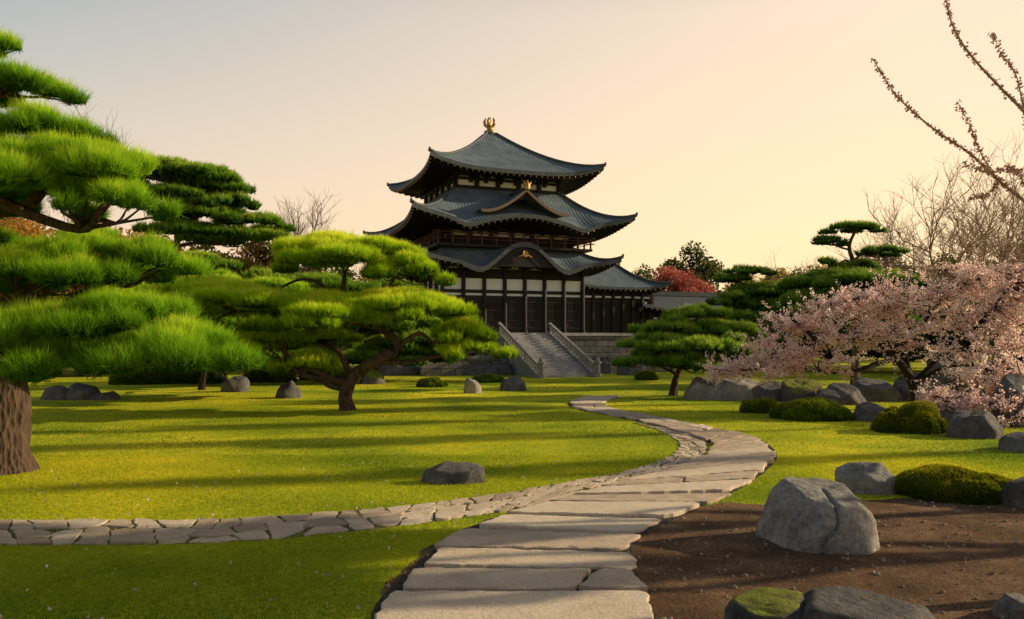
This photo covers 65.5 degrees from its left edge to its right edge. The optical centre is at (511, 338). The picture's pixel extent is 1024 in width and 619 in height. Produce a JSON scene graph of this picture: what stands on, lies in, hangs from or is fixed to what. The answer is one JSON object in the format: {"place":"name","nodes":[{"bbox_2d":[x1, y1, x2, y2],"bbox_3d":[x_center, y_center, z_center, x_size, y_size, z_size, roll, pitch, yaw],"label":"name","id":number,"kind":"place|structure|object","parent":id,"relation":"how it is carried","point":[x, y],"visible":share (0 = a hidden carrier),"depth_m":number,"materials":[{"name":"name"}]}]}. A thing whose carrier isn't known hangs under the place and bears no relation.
{"place":"outdoors","nodes":[
{"label":"outdoors","id":0,"kind":"place"},
{"bbox_2d":[0,423,707,545],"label":"cobbled path","id":1,"kind":"structure","parent":0,"point":[321,522],"depth_m":9.48,"materials":[{"name":"stone"}]},
{"bbox_2d":[0,353,1023,618],"bbox_3d":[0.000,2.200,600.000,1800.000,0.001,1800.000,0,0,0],"label":"ground","id":2,"kind":"structure","parent":0,"point":[488,397],"depth_m":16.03,"materials":[{"name":"plant"}]},
{"bbox_2d":[0,217,31,293],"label":"broadleaf tree","id":3,"kind":"object","parent":2,"relation":"on","point":[20,229],"visible":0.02,"depth_m":47.18,"materials":[{"name":"orange plant"}]},
{"bbox_2d":[0,217,67,306],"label":"broadleaf tree","id":4,"kind":"object","parent":2,"relation":"on","point":[26,225],"visible":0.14,"depth_m":46.09,"materials":[{"name":"orange plant"}]},
{"bbox_2d":[3,284,85,374],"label":"broadleaf tree","id":5,"kind":"object","parent":2,"relation":"on","point":[62,292],"visible":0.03,"depth_m":45.65,"materials":[{"name":"green plant"}]},
{"bbox_2d":[40,385,67,399],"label":"boulder","id":6,"kind":"object","parent":2,"relation":"on","point":[59,392],"visible":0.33,"depth_m":28.33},
{"bbox_2d":[65,383,100,399],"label":"boulder","id":7,"kind":"object","parent":2,"relation":"on","point":[78,391],"visible":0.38,"depth_m":28.34,"materials":[{"name":"stone"}]},
{"bbox_2d":[24,103,151,240],"bbox_3d":[-24.606,-5.769,48.044,8.080,16.220,11.677,0,0,39],"label":"bare tree","id":8,"kind":"object","parent":2,"relation":"on","point":[91,203],"visible":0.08,"depth_m":47.19,"materials":[{"name":"brown plant"}]},
{"bbox_2d":[49,226,139,372],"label":"broadleaf tree","id":9,"kind":"object","parent":2,"relation":"on","point":[121,228],"visible":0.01,"depth_m":51.26,"materials":[{"name":"green plant"}]},
{"bbox_2d":[89,391,120,399],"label":"boulder","id":10,"kind":"object","parent":2,"relation":"on","point":[112,395],"visible":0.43,"depth_m":28.33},
{"bbox_2d":[68,220,186,291],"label":"broadleaf tree","id":11,"kind":"object","parent":2,"relation":"on","point":[170,240],"depth_m":51.98,"materials":[{"name":"green plant"}]},
{"bbox_2d":[0,23,276,475],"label":"pine tree","id":12,"kind":"object","parent":2,"relation":"on","point":[78,165],"visible":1,"depth_m":12.43,"materials":[{"name":"green plant"}]},
{"bbox_2d":[107,368,170,384],"bbox_3d":[-17.955,1.869,38.350,2.861,1.774,2.374,0,0,0],"label":"clipped shrub","id":13,"kind":"object","parent":2,"relation":"on","point":[152,377],"visible":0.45,"depth_m":37.65,"materials":[{"name":"green plant"}]},
{"bbox_2d":[53,221,313,389],"bbox_3d":[-12.588,-0.729,28.136,8.776,6.300,11.017,0,0,39],"label":"pine tree","id":14,"kind":"object","parent":2,"relation":"on","point":[278,281],"visible":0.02,"depth_m":28.48,"materials":[{"name":"plant"}]},
{"bbox_2d":[166,370,227,383],"bbox_3d":[-15.456,1.897,39.346,3.116,1.583,2.620,0,0,0],"label":"clipped shrub","id":15,"kind":"object","parent":2,"relation":"on","point":[177,377],"visible":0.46,"depth_m":38.47,"materials":[{"name":"green plant"}]},
{"bbox_2d":[183,245,220,267],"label":"broadleaf tree","id":16,"kind":"object","parent":2,"relation":"on","point":[206,248],"visible":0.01,"depth_m":56.69,"materials":[{"name":"green plant"}]},
{"bbox_2d":[131,150,299,370],"bbox_3d":[-14.717,-2.821,35.067,9.720,10.751,6.674,0,0,31],"label":"pine tree","id":17,"kind":"object","parent":2,"relation":"on","point":[218,195],"visible":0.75,"depth_m":33.75,"materials":[{"name":"green plant"}]},
{"bbox_2d":[220,375,249,391],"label":"boulder","id":18,"kind":"object","parent":2,"relation":"on","point":[240,383],"visible":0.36,"depth_m":32.56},
{"bbox_2d":[214,240,300,275],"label":"broadleaf tree","id":19,"kind":"object","parent":2,"relation":"on","point":[246,262],"visible":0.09,"depth_m":56.83,"materials":[{"name":"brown plant"}]},
{"bbox_2d":[220,242,301,265],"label":"broadleaf tree","id":20,"kind":"object","parent":2,"relation":"on","point":[240,252],"visible":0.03,"depth_m":57.79,"materials":[{"name":"green plant"}]},
{"bbox_2d":[242,365,297,382],"bbox_3d":[-12.289,1.885,40.391,3.150,1.637,2.285,0,0,0],"label":"clipped shrub","id":21,"kind":"object","parent":2,"relation":"on","point":[260,376],"visible":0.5,"depth_m":39.55,"materials":[{"name":"green plant"}]},
{"bbox_2d":[275,380,301,398],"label":"boulder","id":22,"kind":"object","parent":2,"relation":"on","point":[289,389],"visible":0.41,"depth_m":29.17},
{"bbox_2d":[0,461,588,618],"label":"fallen petals","id":23,"kind":"object","parent":2,"relation":"on","point":[75,484],"visible":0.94,"depth_m":9.02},
{"bbox_2d":[250,189,354,273],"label":"bare tree","id":24,"kind":"object","parent":2,"relation":"on","point":[304,225],"visible":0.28,"depth_m":55.58,"materials":[{"name":"brown plant"}]},
{"bbox_2d":[159,249,468,371],"bbox_3d":[-9.665,-1.046,39.071,15.848,7.031,8.348,0,0,-13],"label":"pine tree","id":25,"kind":"object","parent":2,"relation":"on","point":[419,346],"visible":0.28,"depth_m":39.01,"materials":[{"name":"plant"}]},
{"bbox_2d":[300,266,327,273],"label":"broadleaf tree","id":26,"kind":"object","parent":2,"relation":"on","point":[316,269],"visible":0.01,"depth_m":60.08,"materials":[{"name":"green plant"}]},
{"bbox_2d":[300,267,357,279],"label":"broadleaf tree","id":27,"kind":"object","parent":2,"relation":"on","point":[350,272],"visible":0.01,"depth_m":66.05,"materials":[{"name":"green plant"}]},
{"bbox_2d":[144,227,522,410],"bbox_3d":[-5.564,-0.601,24.409,11.890,6.002,5.667,0,0,0],"label":"pine tree","id":28,"kind":"object","parent":2,"relation":"on","point":[257,311],"visible":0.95,"depth_m":23.67,"materials":[{"name":"green plant"}]},
{"bbox_2d":[311,325,390,345],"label":"broadleaf tree","id":29,"kind":"object","parent":2,"relation":"on","point":[365,336],"depth_m":53.59,"materials":[{"name":"green plant"}]},
{"bbox_2d":[356,271,369,282],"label":"broadleaf tree","id":30,"kind":"object","parent":2,"relation":"on","point":[365,279],"depth_m":68.06,"materials":[{"name":"green plant"}]},
{"bbox_2d":[360,370,384,383],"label":"boulder","id":31,"kind":"object","parent":2,"relation":"on","point":[373,377],"visible":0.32,"depth_m":38.25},
{"bbox_2d":[379,365,419,375],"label":"boulder","id":32,"kind":"object","parent":2,"relation":"on","point":[392,370],"visible":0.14,"depth_m":46.89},
{"bbox_2d":[416,376,447,387],"bbox_3d":[-3.684,2.052,36.011,1.472,0.742,1.114,0,0,23],"label":"clipped shrub","id":33,"kind":"object","parent":2,"relation":"on","point":[431,382],"visible":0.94,"depth_m":35.77,"materials":[{"name":"green plant"}]},
{"bbox_2d":[421,461,485,484],"bbox_3d":[-0.881,2.320,12.204,1.030,0.843,0.606,0,0,0],"label":"boulder","id":34,"kind":"object","parent":2,"relation":"on","point":[450,473],"visible":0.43,"depth_m":12.04,"materials":[{"name":"stone"}]},
{"bbox_2d":[420,355,500,375],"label":"terrace wall","id":35,"kind":"structure","parent":2,"relation":"on","point":[446,369],"depth_m":46.83,"materials":[{"name":"stone"}]},
{"bbox_2d":[463,378,481,392],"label":"boulder","id":36,"kind":"object","parent":2,"relation":"on","point":[472,386],"visible":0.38,"depth_m":31.82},
{"bbox_2d":[461,362,491,375],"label":"boulder","id":37,"kind":"object","parent":2,"relation":"on","point":[477,370],"visible":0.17,"depth_m":46.94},
{"bbox_2d":[472,373,504,382],"bbox_3d":[-1.229,2.058,39.795,1.686,0.693,1.488,0,0,-41],"label":"clipped shrub","id":38,"kind":"object","parent":2,"relation":"on","point":[487,378],"visible":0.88,"depth_m":39.45,"materials":[{"name":"green plant"}]},
{"bbox_2d":[363,117,637,367],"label":"pagoda temple","id":39,"kind":"structure","parent":2,"relation":"on","point":[501,227],"depth_m":52.95,"materials":[{"name":"wood"}]},
{"bbox_2d":[466,300,482,322],"bbox_3d":[-2.482,-1.562,51.925,1.159,1.780,0.105,0,0,-21],"label":"door","id":40,"kind":"structure","parent":39,"relation":"in","point":[478,303],"depth_m":52.02,"materials":[{"name":"black"}]},
{"bbox_2d":[486,301,502,327],"bbox_3d":[-1.148,-1.562,52.436,1.159,1.780,0.105,0,0,-21],"label":"door","id":41,"kind":"structure","parent":39,"relation":"in","point":[494,309],"depth_m":52.41,"materials":[{"name":"black"}]},
{"bbox_2d":[507,301,522,327],"bbox_3d":[0.186,-1.562,52.948,1.159,1.780,0.105,0,0,-21],"label":"door","id":42,"kind":"structure","parent":39,"relation":"in","point":[514,308],"depth_m":52.94,"materials":[{"name":"black"}]},
{"bbox_2d":[527,302,542,327],"bbox_3d":[1.519,-1.562,53.460,1.159,1.780,0.105,0,0,-21],"label":"door","id":43,"kind":"structure","parent":39,"relation":"in","point":[534,309],"depth_m":53.45,"materials":[{"name":"black"}]},
{"bbox_2d":[547,302,561,327],"bbox_3d":[2.853,-1.562,53.972,1.159,1.780,0.105,0,0,-21],"label":"door","id":44,"kind":"structure","parent":39,"relation":"in","point":[554,309],"depth_m":53.97,"materials":[{"name":"black"}]},
{"bbox_2d":[566,302,580,327],"bbox_3d":[4.187,-1.562,54.484,1.159,1.780,0.105,0,0,-21],"label":"door","id":45,"kind":"structure","parent":39,"relation":"in","point":[573,309],"depth_m":54.46,"materials":[{"name":"black"}]},
{"bbox_2d":[490,362,514,375],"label":"boulder","id":46,"kind":"object","parent":2,"relation":"on","point":[505,369],"visible":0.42,"depth_m":46.99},
{"bbox_2d":[500,376,526,390],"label":"boulder","id":47,"kind":"object","parent":2,"relation":"on","point":[514,383],"visible":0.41,"depth_m":33.31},
{"bbox_2d":[498,322,601,377],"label":"stone staircase","id":48,"kind":"structure","parent":2,"relation":"on","point":[551,354],"depth_m":47.17,"materials":[{"name":"stone"}]},
{"bbox_2d":[600,357,616,373],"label":"boulder","id":49,"kind":"object","parent":2,"relation":"on","point":[606,367],"visible":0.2,"depth_m":49.31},
{"bbox_2d":[580,263,672,352],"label":"side hall","id":50,"kind":"structure","parent":2,"relation":"on","point":[615,295],"depth_m":57.56,"materials":[{"name":"wood"}]},
{"bbox_2d":[580,354,673,371],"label":"terrace wall","id":51,"kind":"structure","parent":2,"relation":"on","point":[603,356],"depth_m":50.81,"materials":[{"name":"stone"}]},
{"bbox_2d":[617,364,646,375],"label":"boulder","id":52,"kind":"object","parent":2,"relation":"on","point":[626,370],"visible":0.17,"depth_m":47.05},
{"bbox_2d":[631,263,656,280],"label":"broadleaf tree","id":53,"kind":"object","parent":2,"relation":"on","point":[644,274],"visible":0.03,"depth_m":87.80,"materials":[{"name":"green plant"}]},
{"bbox_2d":[633,369,658,380],"bbox_3d":[7.080,2.027,41.811,1.407,0.873,1.106,0,0,0],"label":"clipped shrub","id":54,"kind":"object","parent":2,"relation":"on","point":[647,375],"visible":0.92,"depth_m":41.57,"materials":[{"name":"green plant"}]},
{"bbox_2d":[649,266,716,292],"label":"maple tree","id":55,"kind":"object","parent":2,"relation":"on","point":[665,274],"visible":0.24,"depth_m":72.94,"materials":[{"name":"red plant"}]},
{"bbox_2d":[609,301,767,395],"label":"pine tree","id":56,"kind":"object","parent":2,"relation":"on","point":[690,344],"visible":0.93,"depth_m":29.67,"materials":[{"name":"green plant"}]},
{"bbox_2d":[638,290,741,367],"bbox_3d":[13.099,-0.750,60.886,9.788,6.000,4.427,0,0,-21],"label":"covered corridor","id":57,"kind":"object","parent":2,"relation":"on","point":[664,300],"visible":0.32,"depth_m":59.96,"materials":[{"name":"stone"}]},
{"bbox_2d":[657,240,724,292],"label":"broadleaf tree","id":58,"kind":"object","parent":2,"relation":"on","point":[706,269],"visible":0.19,"depth_m":80.16,"materials":[{"name":"green plant"}]},
{"bbox_2d":[683,376,716,399],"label":"boulder","id":59,"kind":"object","parent":2,"relation":"on","point":[699,388],"visible":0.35,"depth_m":28.60,"materials":[{"name":"stone"}]},
{"bbox_2d":[710,375,759,400],"bbox_3d":[8.185,2.620,28.868,2.063,2.743,1.690,0,0,0],"label":"boulder","id":60,"kind":"object","parent":2,"relation":"on","point":[727,390],"visible":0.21,"depth_m":28.19,"materials":[{"name":"stone"}]},
{"bbox_2d":[727,274,763,322],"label":"broadleaf tree","id":61,"kind":"object","parent":2,"relation":"on","point":[731,284],"visible":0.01,"depth_m":78.61,"materials":[{"name":"green plant"}]},
{"bbox_2d":[739,397,777,413],"bbox_3d":[7.358,2.061,23.652,1.274,0.694,1.035,0,0,0],"label":"clipped shrub","id":62,"kind":"object","parent":2,"relation":"on","point":[765,405],"visible":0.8,"depth_m":23.38,"materials":[{"name":"green plant"}]},
{"bbox_2d":[704,263,817,377],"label":"pine tree","id":63,"kind":"object","parent":2,"relation":"on","point":[743,300],"visible":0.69,"depth_m":42.59,"materials":[{"name":"green plant"}]},
{"bbox_2d":[752,380,780,400],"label":"boulder","id":64,"kind":"object","parent":2,"relation":"on","point":[771,389],"visible":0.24,"depth_m":27.98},
{"bbox_2d":[756,267,784,323],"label":"broadleaf tree","id":65,"kind":"object","parent":2,"relation":"on","point":[778,274],"visible":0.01,"depth_m":86.44,"materials":[{"name":"green plant"}]},
{"bbox_2d":[753,267,791,281],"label":"broadleaf tree","id":66,"kind":"object","parent":2,"relation":"on","point":[785,272],"depth_m":91.91,"materials":[{"name":"green plant"}]},
{"bbox_2d":[759,251,826,305],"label":"bare tree","id":67,"kind":"object","parent":2,"relation":"on","point":[801,272],"visible":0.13,"depth_m":67.45,"materials":[{"name":"brown plant"}]},
{"bbox_2d":[780,266,807,360],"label":"broadleaf tree","id":68,"kind":"object","parent":2,"relation":"on","point":[793,273],"visible":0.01,"depth_m":75.38,"materials":[{"name":"green plant"}]},
{"bbox_2d":[780,378,822,401],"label":"boulder","id":69,"kind":"object","parent":2,"relation":"on","point":[793,389],"visible":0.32,"depth_m":27.43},
{"bbox_2d":[753,321,850,362],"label":"broadleaf tree","id":70,"kind":"object","parent":2,"relation":"on","point":[780,341],"visible":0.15,"depth_m":54.11,"materials":[{"name":"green plant"}]},
{"bbox_2d":[768,396,855,421],"bbox_3d":[8.138,2.025,21.742,2.211,0.924,1.784,0,0,0],"label":"clipped shrub","id":71,"kind":"object","parent":2,"relation":"on","point":[812,409],"visible":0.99,"depth_m":21.21,"materials":[{"name":"green plant"}]},
{"bbox_2d":[807,264,827,358],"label":"broadleaf tree","id":72,"kind":"object","parent":2,"relation":"on","point":[813,268],"depth_m":83.44,"materials":[{"name":"green plant"}]},
{"bbox_2d":[815,382,866,404],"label":"boulder","id":73,"kind":"object","parent":2,"relation":"on","point":[843,393],"visible":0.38,"depth_m":26.53,"materials":[{"name":"stone"}]},
{"bbox_2d":[774,219,931,383],"bbox_3d":[16.055,-1.699,37.822,7.847,8.101,5.425,0,0,0],"label":"pine tree","id":74,"kind":"object","parent":2,"relation":"on","point":[852,270],"visible":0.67,"depth_m":37.35,"materials":[{"name":"green plant"}]},
{"bbox_2d":[800,313,916,363],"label":"broadleaf tree","id":75,"kind":"object","parent":2,"relation":"on","point":[875,355],"visible":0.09,"depth_m":52.36,"materials":[{"name":"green plant"}]},
{"bbox_2d":[694,247,1023,428],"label":"cherry tree","id":76,"kind":"object","parent":2,"relation":"on","point":[892,304],"visible":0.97,"depth_m":23.89,"materials":[{"name":"pink plant"}]},
{"bbox_2d":[835,462,899,495],"bbox_3d":[5.149,2.396,11.473,0.950,1.216,0.706,0,0,0],"label":"boulder","id":77,"kind":"object","parent":2,"relation":"on","point":[871,478],"visible":0.44,"depth_m":11.27,"materials":[{"name":"stone"}]},
{"bbox_2d":[853,402,884,421],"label":"boulder","id":78,"kind":"object","parent":2,"relation":"on","point":[867,411],"visible":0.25,"depth_m":21.18,"materials":[{"name":"stone"}]},
{"bbox_2d":[850,377,902,401],"bbox_3d":[12.827,2.536,28.398,2.206,2.207,1.797,0,0,0],"label":"boulder","id":79,"kind":"object","parent":2,"relation":"on","point":[872,390],"visible":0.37,"depth_m":27.68,"materials":[{"name":"stone"}]},
{"bbox_2d":[817,187,943,361],"bbox_3d":[23.638,-3.769,51.716,7.765,12.182,13.667,0,0,25],"label":"bare tree","id":80,"kind":"object","parent":2,"relation":"on","point":[890,231],"visible":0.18,"depth_m":52.28,"materials":[{"name":"brown plant"}]},
{"bbox_2d":[867,241,932,365],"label":"broadleaf tree","id":81,"kind":"object","parent":2,"relation":"on","point":[908,271],"visible":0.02,"depth_m":63.85,"materials":[{"name":"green plant"}]},
{"bbox_2d":[839,314,977,361],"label":"broadleaf tree","id":82,"kind":"object","parent":2,"relation":"on","point":[918,349],"visible":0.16,"depth_m":47.81,"materials":[{"name":"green plant"}]},
{"bbox_2d":[870,400,948,434],"bbox_3d":[9.403,1.990,18.861,1.751,1.077,1.393,0,0,19],"label":"moss mound","id":83,"kind":"object","parent":2,"relation":"on","point":[915,417],"visible":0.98,"depth_m":18.47,"materials":[{"name":"plant"}]},
{"bbox_2d":[893,373,941,400],"bbox_3d":[14.312,2.522,28.295,1.767,2.592,1.752,0,0,-32],"label":"boulder","id":84,"kind":"object","parent":2,"relation":"on","point":[900,384],"visible":0.14,"depth_m":28.02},
{"bbox_2d":[851,141,1023,364],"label":"bare tree","id":85,"kind":"object","parent":2,"relation":"on","point":[934,229],"visible":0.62,"depth_m":48.09,"materials":[{"name":"brown plant"}]},
{"bbox_2d":[865,178,1021,296],"bbox_3d":[32.173,-4.372,58.398,10.155,13.354,11.886,0,0,-44],"label":"bare tree","id":86,"kind":"object","parent":2,"relation":"on","point":[882,238],"visible":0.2,"depth_m":57.36,"materials":[{"name":"brown plant"}]},
{"bbox_2d":[925,252,964,305],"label":"broadleaf tree","id":87,"kind":"object","parent":2,"relation":"on","point":[952,258],"visible":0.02,"depth_m":66.27,"materials":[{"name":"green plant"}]},
{"bbox_2d":[934,405,957,422],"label":"boulder","id":88,"kind":"object","parent":2,"relation":"on","point":[945,414],"visible":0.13,"depth_m":20.02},
{"bbox_2d":[928,355,972,395],"bbox_3d":[15.676,2.808,28.482,2.422,4.386,1.949,0,0,0],"label":"boulder","id":89,"kind":"object","parent":2,"relation":"on","point":[942,379],"visible":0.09,"depth_m":27.91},
{"bbox_2d":[894,463,1014,504],"bbox_3d":[6.263,2.073,11.202,1.735,0.646,1.544,0,0,-26],"label":"moss mound","id":90,"kind":"object","parent":2,"relation":"on","point":[943,483],"visible":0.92,"depth_m":10.80,"materials":[{"name":"plant"}]},
{"bbox_2d":[889,172,1023,360],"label":"bare tree","id":91,"kind":"object","parent":2,"relation":"on","point":[984,238],"visible":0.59,"depth_m":44.73,"materials":[{"name":"brown plant"}]},
{"bbox_2d":[901,296,1023,360],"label":"broadleaf tree","id":92,"kind":"object","parent":2,"relation":"on","point":[967,343],"visible":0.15,"depth_m":46.81,"materials":[{"name":"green plant"}]},
{"bbox_2d":[945,410,1003,438],"bbox_3d":[10.319,2.523,17.889,1.216,1.805,1.094,0,0,18],"label":"boulder","id":93,"kind":"object","parent":2,"relation":"on","point":[982,424],"visible":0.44,"depth_m":17.50,"materials":[{"name":"stone"}]},
{"bbox_2d":[940,298,1023,362],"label":"broadleaf tree","id":94,"kind":"object","parent":2,"relation":"on","point":[1017,357],"visible":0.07,"depth_m":44.74,"materials":[{"name":"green plant"}]},
{"bbox_2d":[943,181,1023,289],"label":"bare tree","id":95,"kind":"object","parent":2,"relation":"on","point":[978,241],"visible":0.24,"depth_m":51.57,"materials":[{"name":"brown plant"}]},
{"bbox_2d":[950,129,1023,363],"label":"bare tree","id":96,"kind":"object","parent":2,"relation":"on","point":[1010,224],"visible":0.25,"depth_m":50.30,"materials":[{"name":"brown plant"}]},
{"bbox_2d":[965,358,1023,410],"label":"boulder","id":97,"kind":"object","parent":2,"relation":"on","point":[984,388],"visible":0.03,"depth_m":23.82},
{"bbox_2d":[973,243,1022,358],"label":"broadleaf tree","id":98,"kind":"object","parent":2,"relation":"on","point":[997,266],"visible":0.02,"depth_m":59.07,"materials":[{"name":"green plant"}]},
{"bbox_2d":[988,372,1023,427],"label":"boulder","id":99,"kind":"object","parent":2,"relation":"on","point":[1008,381],"visible":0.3,"depth_m":20.07,"materials":[{"name":"stone"}]},
{"bbox_2d":[998,432,1023,451],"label":"boulder","id":100,"kind":"object","parent":2,"relation":"on","point":[1013,441],"visible":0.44,"depth_m":15.60,"materials":[{"name":"stone"}]},
{"bbox_2d":[0,0,1023,290],"label":"sky","id":101,"kind":"structure","parent":0,"point":[743,130],"materials":[{"name":"beige"}]},
{"bbox_2d":[371,395,776,618],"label":"stone path","id":102,"kind":"structure","parent":0,"point":[528,569],"depth_m":8.22,"materials":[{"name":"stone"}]},
{"bbox_2d":[371,498,1023,618],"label":"soil ground","id":103,"kind":"structure","parent":0,"point":[668,600],"depth_m":7.83,"materials":[{"name":"soil"}]},
{"bbox_2d":[384,500,1021,618],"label":"soil pebbles","id":104,"kind":"object","parent":103,"relation":"on","point":[883,559],"visible":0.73,"depth_m":7.95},
{"bbox_2d":[724,587,804,618],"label":"boulder","id":105,"kind":"object","parent":103,"relation":"on","point":[765,603],"visible":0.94,"depth_m":5.93,"materials":[{"name":"plant"}]},
{"bbox_2d":[755,476,879,554],"bbox_3d":[3.269,2.495,8.587,1.338,1.878,1.132,0,0,0],"label":"boulder","id":106,"kind":"object","parent":103,"relation":"on","point":[817,515],"visible":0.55,"depth_m":8.32,"materials":[{"name":"stone"}]},
{"bbox_2d":[800,586,935,618],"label":"boulder","id":107,"kind":"object","parent":103,"relation":"on","point":[838,602],"visible":0.87,"depth_m":5.86,"materials":[{"name":"stone"}]},
{"bbox_2d":[871,0,1023,261],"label":"cherry tree","id":108,"kind":"object","parent":103,"relation":"on","point":[987,169],"visible":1,"depth_m":7.00,"materials":[{"name":"bark"},{"name":"pink blossom petals"}]},
{"bbox_2d":[991,592,1023,618],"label":"boulder","id":109,"kind":"object","parent":103,"relation":"on","point":[1008,605],"visible":0.94,"depth_m":6.25,"materials":[{"name":"stone"}]},
{"bbox_2d":[999,476,1023,508],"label":"boulder","id":110,"kind":"object","parent":103,"relation":"on","point":[1011,494],"visible":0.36,"depth_m":10.38,"materials":[{"name":"stone"}]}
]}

